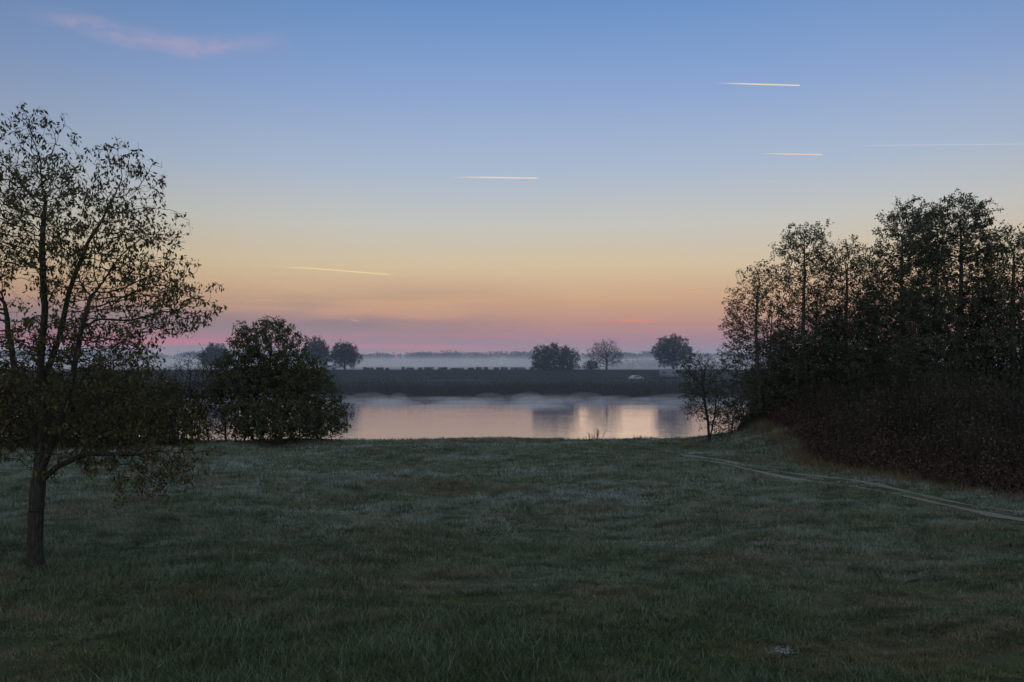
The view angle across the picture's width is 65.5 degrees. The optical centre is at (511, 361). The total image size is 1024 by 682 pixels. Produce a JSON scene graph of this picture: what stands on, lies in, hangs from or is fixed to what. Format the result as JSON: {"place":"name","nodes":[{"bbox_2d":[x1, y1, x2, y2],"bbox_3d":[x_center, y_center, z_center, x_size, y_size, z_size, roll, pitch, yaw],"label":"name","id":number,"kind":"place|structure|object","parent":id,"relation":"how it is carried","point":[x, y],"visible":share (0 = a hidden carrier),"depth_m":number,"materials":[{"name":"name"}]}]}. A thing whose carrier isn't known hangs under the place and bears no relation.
{"place":"outdoors","nodes":[
{"label":"outdoors","id":0,"kind":"place"},
{"bbox_2d":[167,41,222,49],"bbox_3d":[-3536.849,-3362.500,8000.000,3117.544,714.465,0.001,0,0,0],"label":"cloud","id":1,"kind":"structure","parent":0,"point":[178,45],"depth_m":8000.00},
{"bbox_2d":[4,398,753,440],"bbox_3d":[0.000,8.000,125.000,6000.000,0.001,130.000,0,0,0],"label":"river","id":2,"kind":"structure","parent":0,"point":[417,418],"depth_m":111.63,"materials":[{"name":"grey liquid"}]},
{"bbox_2d":[0,362,1023,681],"bbox_3d":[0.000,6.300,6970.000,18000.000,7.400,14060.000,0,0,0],"label":"meadow ground","id":3,"kind":"structure","parent":0,"point":[452,376],"depth_m":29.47,"materials":[{"name":"green plant"}]},
{"bbox_2d":[0,363,35,443],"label":"hazel shrub","id":4,"kind":"object","parent":3,"relation":"on","point":[13,401],"visible":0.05,"depth_m":56.44,"materials":[{"name":"green plant"}]},
{"bbox_2d":[0,363,85,448],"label":"hazel shrub","id":5,"kind":"object","parent":3,"relation":"on","point":[17,422],"visible":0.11,"depth_m":54.47,"materials":[{"name":"green plant"}]},
{"bbox_2d":[11,354,146,449],"bbox_3d":[-29.476,2.993,54.921,8.538,7.092,8.574,0,0,0],"label":"hazel shrub","id":6,"kind":"object","parent":3,"relation":"on","point":[77,436],"visible":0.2,"depth_m":53.41,"materials":[{"name":"green plant"}]},
{"bbox_2d":[0,102,227,568],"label":"walnut tree","id":7,"kind":"object","parent":3,"relation":"on","point":[44,448],"visible":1,"depth_m":22.82,"materials":[{"name":"green plant"}]},
{"bbox_2d":[67,362,188,447],"bbox_3d":[-27.332,3.159,56.947,8.073,7.050,8.748,0,0,0],"label":"hazel shrub","id":8,"kind":"object","parent":3,"relation":"on","point":[145,381],"visible":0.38,"depth_m":56.17,"materials":[{"name":"green plant"}]},
{"bbox_2d":[114,378,218,445],"bbox_3d":[-25.925,4.319,58.829,7.415,6.113,7.537,0,0,-30],"label":"hazel shrub","id":9,"kind":"object","parent":3,"relation":"on","point":[189,415],"visible":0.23,"depth_m":58.53,"materials":[{"name":"green plant"}]},
{"bbox_2d":[152,345,214,439],"bbox_3d":[-25.700,2.457,62.112,5.625,7.949,4.887,0,0,16],"label":"bare shrub","id":10,"kind":"object","parent":3,"relation":"on","point":[187,378],"visible":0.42,"depth_m":61.81,"materials":[{"name":"brown plant"}]},
{"bbox_2d":[194,342,234,368],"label":"oak tree","id":11,"kind":"object","parent":3,"relation":"on","point":[213,350],"visible":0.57,"depth_m":248.23,"materials":[{"name":"green plant"}]},
{"bbox_2d":[180,351,258,441],"bbox_3d":[-22.289,2.969,61.772,7.379,7.744,6.069,0,0,37],"label":"willow shrub","id":12,"kind":"object","parent":3,"relation":"on","point":[215,416],"visible":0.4,"depth_m":60.95,"materials":[{"name":"green plant"}]},
{"bbox_2d":[198,315,353,446],"bbox_3d":[-17.965,1.524,61.135,10.997,10.510,9.584,0,0,35],"label":"willow tree","id":13,"kind":"object","parent":3,"relation":"on","point":[307,407],"visible":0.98,"depth_m":60.12,"materials":[{"name":"green plant"}]},
{"bbox_2d":[303,336,330,366],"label":"oak tree","id":14,"kind":"object","parent":3,"relation":"on","point":[321,349],"visible":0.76,"depth_m":248.44,"materials":[{"name":"green plant"}]},
{"bbox_2d":[322,365,336,369],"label":"car","id":15,"kind":"object","parent":3,"relation":"on","point":[331,367],"visible":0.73,"depth_m":249.12,"materials":[{"name":"silver metal"}]},
{"bbox_2d":[325,339,363,369],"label":"oak tree","id":16,"kind":"object","parent":3,"relation":"on","point":[338,352],"visible":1,"depth_m":248.84,"materials":[{"name":"green plant"}]},
{"bbox_2d":[54,376,744,385],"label":"embankment scrub","id":17,"kind":"object","parent":3,"relation":"on","point":[493,379],"visible":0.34,"depth_m":211.02,"materials":[{"name":"green plant"}]},
{"bbox_2d":[363,367,534,369],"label":"hedge row","id":18,"kind":"object","parent":3,"relation":"on","point":[444,368],"visible":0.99,"depth_m":249.81,"materials":[{"name":"green plant"}]},
{"bbox_2d":[5,380,1002,397],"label":"riverbank reeds","id":19,"kind":"object","parent":3,"relation":"on","point":[529,386],"visible":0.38,"depth_m":178.37,"materials":[{"name":"green plant"}]},
{"bbox_2d":[0,350,1018,368],"bbox_3d":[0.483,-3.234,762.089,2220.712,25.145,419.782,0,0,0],"label":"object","id":20,"kind":"object","parent":3,"relation":"on","point":[454,357],"visible":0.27,"depth_m":883.32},
{"bbox_2d":[528,342,580,370],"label":"oak tree","id":21,"kind":"object","parent":3,"relation":"on","point":[544,361],"visible":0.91,"depth_m":248.29,"materials":[{"name":"green plant"}]},
{"bbox_2d":[583,359,600,369],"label":"hawthorn shrub","id":22,"kind":"object","parent":3,"relation":"on","point":[591,363],"visible":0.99,"depth_m":249.42,"materials":[{"name":"green plant"}]},
{"bbox_2d":[586,339,626,369],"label":"ash tree","id":23,"kind":"object","parent":3,"relation":"on","point":[607,358],"visible":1,"depth_m":249.35,"materials":[{"name":"green plant"}]},
{"bbox_2d":[580,428,646,440],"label":"dry weeds","id":24,"kind":"object","parent":3,"relation":"on","point":[597,436],"visible":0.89,"depth_m":60.75,"materials":[{"name":"brown plant"}]},
{"bbox_2d":[659,369,678,377],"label":"camper van","id":25,"kind":"object","parent":3,"relation":"on","point":[663,373],"visible":0.9,"depth_m":234.95,"materials":[{"name":"grey paint"}]},
{"bbox_2d":[650,333,696,368],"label":"oak tree","id":26,"kind":"object","parent":3,"relation":"on","point":[671,353],"visible":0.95,"depth_m":248.35,"materials":[{"name":"green plant"}]},
{"bbox_2d":[674,350,733,440],"bbox_3d":[14.530,2.621,59.842,4.504,7.189,4.338,0,0,0],"label":"young alder tree","id":27,"kind":"object","parent":3,"relation":"on","point":[704,393],"visible":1,"depth_m":59.78,"materials":[{"name":"green plant"}]},
{"bbox_2d":[707,393,753,436],"bbox_3d":[16.443,4.129,59.834,3.328,3.496,3.037,0,0,-24],"label":"shrub","id":28,"kind":"object","parent":3,"relation":"on","point":[729,421],"visible":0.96,"depth_m":59.78,"materials":[{"name":"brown plant"}]},
{"bbox_2d":[711,253,803,427],"bbox_3d":[19.271,-1.222,62.058,7.211,14.244,6.765,0,0,0],"label":"poplar tree","id":29,"kind":"object","parent":3,"relation":"on","point":[757,372],"visible":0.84,"depth_m":61.37,"materials":[{"name":"green plant"}]},
{"bbox_2d":[740,327,816,415],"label":"alder tree","id":30,"kind":"object","parent":3,"relation":"on","point":[775,355],"visible":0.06,"depth_m":74.87,"materials":[{"name":"green plant"}]},
{"bbox_2d":[760,645,798,656],"bbox_3d":[5.572,6.012,16.531,1.035,0.192,0.403,0,0,-10],"label":"frosted weed","id":31,"kind":"object","parent":3,"relation":"on","point":[780,651],"visible":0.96,"depth_m":16.50,"materials":[{"name":"grey plant"}]},
{"bbox_2d":[755,219,851,407],"bbox_3d":[22.611,-3.005,61.238,7.201,15.708,6.824,0,0,0],"label":"poplar tree","id":32,"kind":"object","parent":3,"relation":"on","point":[804,350],"visible":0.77,"depth_m":60.27,"materials":[{"name":"green plant"}]},
{"bbox_2d":[780,304,862,371],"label":"alder tree","id":33,"kind":"object","parent":3,"relation":"on","point":[821,334],"visible":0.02,"depth_m":75.08,"materials":[{"name":"green plant"}]},
{"bbox_2d":[805,234,889,399],"bbox_3d":[25.421,-1.962,60.170,6.812,15.275,6.922,0,0,0],"label":"poplar tree","id":34,"kind":"object","parent":3,"relation":"on","point":[846,300],"visible":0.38,"depth_m":59.44,"materials":[{"name":"green plant"}]},
{"bbox_2d":[827,283,911,374],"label":"alder tree","id":35,"kind":"object","parent":3,"relation":"on","point":[851,294],"visible":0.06,"depth_m":73.30,"materials":[{"name":"green plant"}]},
{"bbox_2d":[716,415,1023,503],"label":"tall dry grass","id":36,"kind":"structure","parent":3,"relation":"on","point":[813,460],"depth_m":45.51,"materials":[{"name":"plant"}]},
{"bbox_2d":[731,340,1023,497],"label":"bramble thicket","id":37,"kind":"object","parent":3,"relation":"on","point":[934,433],"visible":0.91,"depth_m":44.87,"materials":[{"name":"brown plant"}]},
{"bbox_2d":[837,194,950,395],"bbox_3d":[27.174,-3.647,56.998,7.216,16.686,7.006,0,0,39],"label":"elm tree","id":38,"kind":"object","parent":3,"relation":"on","point":[883,323],"visible":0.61,"depth_m":56.69,"materials":[{"name":"green plant"}]},
{"bbox_2d":[879,286,969,383],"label":"alder tree","id":39,"kind":"object","parent":3,"relation":"on","point":[929,334],"visible":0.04,"depth_m":70.81,"materials":[{"name":"green plant"}]},
{"bbox_2d":[883,188,1011,402],"bbox_3d":[28.468,-3.200,52.033,7.728,16.540,7.308,0,0,39],"label":"elm tree","id":40,"kind":"object","parent":3,"relation":"on","point":[957,340],"visible":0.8,"depth_m":51.30,"materials":[{"name":"green plant"}]},
{"bbox_2d":[949,272,1023,384],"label":"alder tree","id":41,"kind":"object","parent":3,"relation":"on","point":[967,306],"visible":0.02,"depth_m":69.31,"materials":[{"name":"green plant"}]},
{"bbox_2d":[962,219,1023,420],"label":"elm tree","id":42,"kind":"object","parent":3,"relation":"on","point":[1011,330],"visible":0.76,"depth_m":48.74,"materials":[{"name":"green plant"}]},
{"bbox_2d":[1005,241,1023,390],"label":"elm tree","id":43,"kind":"object","parent":3,"relation":"on","point":[1022,326],"visible":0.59,"depth_m":47.77,"materials":[{"name":"green plant"}]},
{"bbox_2d":[0,0,1023,361],"label":"sky","id":44,"kind":"structure","parent":0,"point":[345,135],"materials":[{"name":"blue"}]},
{"bbox_2d":[293,267,389,274],"bbox_3d":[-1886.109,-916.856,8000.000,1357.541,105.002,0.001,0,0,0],"label":"contrail","id":45,"kind":"object","parent":44,"relation":"in","point":[342,270],"visible":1,"depth_m":8000.00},
{"bbox_2d":[474,177,537,178],"bbox_3d":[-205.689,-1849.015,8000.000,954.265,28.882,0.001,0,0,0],"label":"contrail","id":46,"kind":"object","parent":44,"relation":"in","point":[501,177],"visible":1,"depth_m":8000.00,"materials":[{"name":"white"}]},
{"bbox_2d":[732,83,799,85],"bbox_3d":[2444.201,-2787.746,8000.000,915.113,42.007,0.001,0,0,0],"label":"contrail","id":47,"kind":"object","parent":44,"relation":"in","point":[765,84],"visible":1,"depth_m":8000.00,"materials":[{"name":"white"}]},
{"bbox_2d":[617,319,650,321],"bbox_3d":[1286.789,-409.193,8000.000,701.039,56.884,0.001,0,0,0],"label":"cloud","id":48,"kind":"structure","parent":0,"point":[632,320],"depth_m":8000.00,"materials":[{"name":"pink"}]},
{"bbox_2d":[628,375,643,379],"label":"car","id":49,"kind":"object","parent":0,"point":[634,377],"visible":0.97,"depth_m":227.27,"materials":[{"name":"silver metal"}]},
{"bbox_2d":[682,454,1023,520],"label":"dirt track","id":50,"kind":"structure","parent":0,"point":[990,514],"depth_m":36.69,"materials":[{"name":"soil"}]}
]}

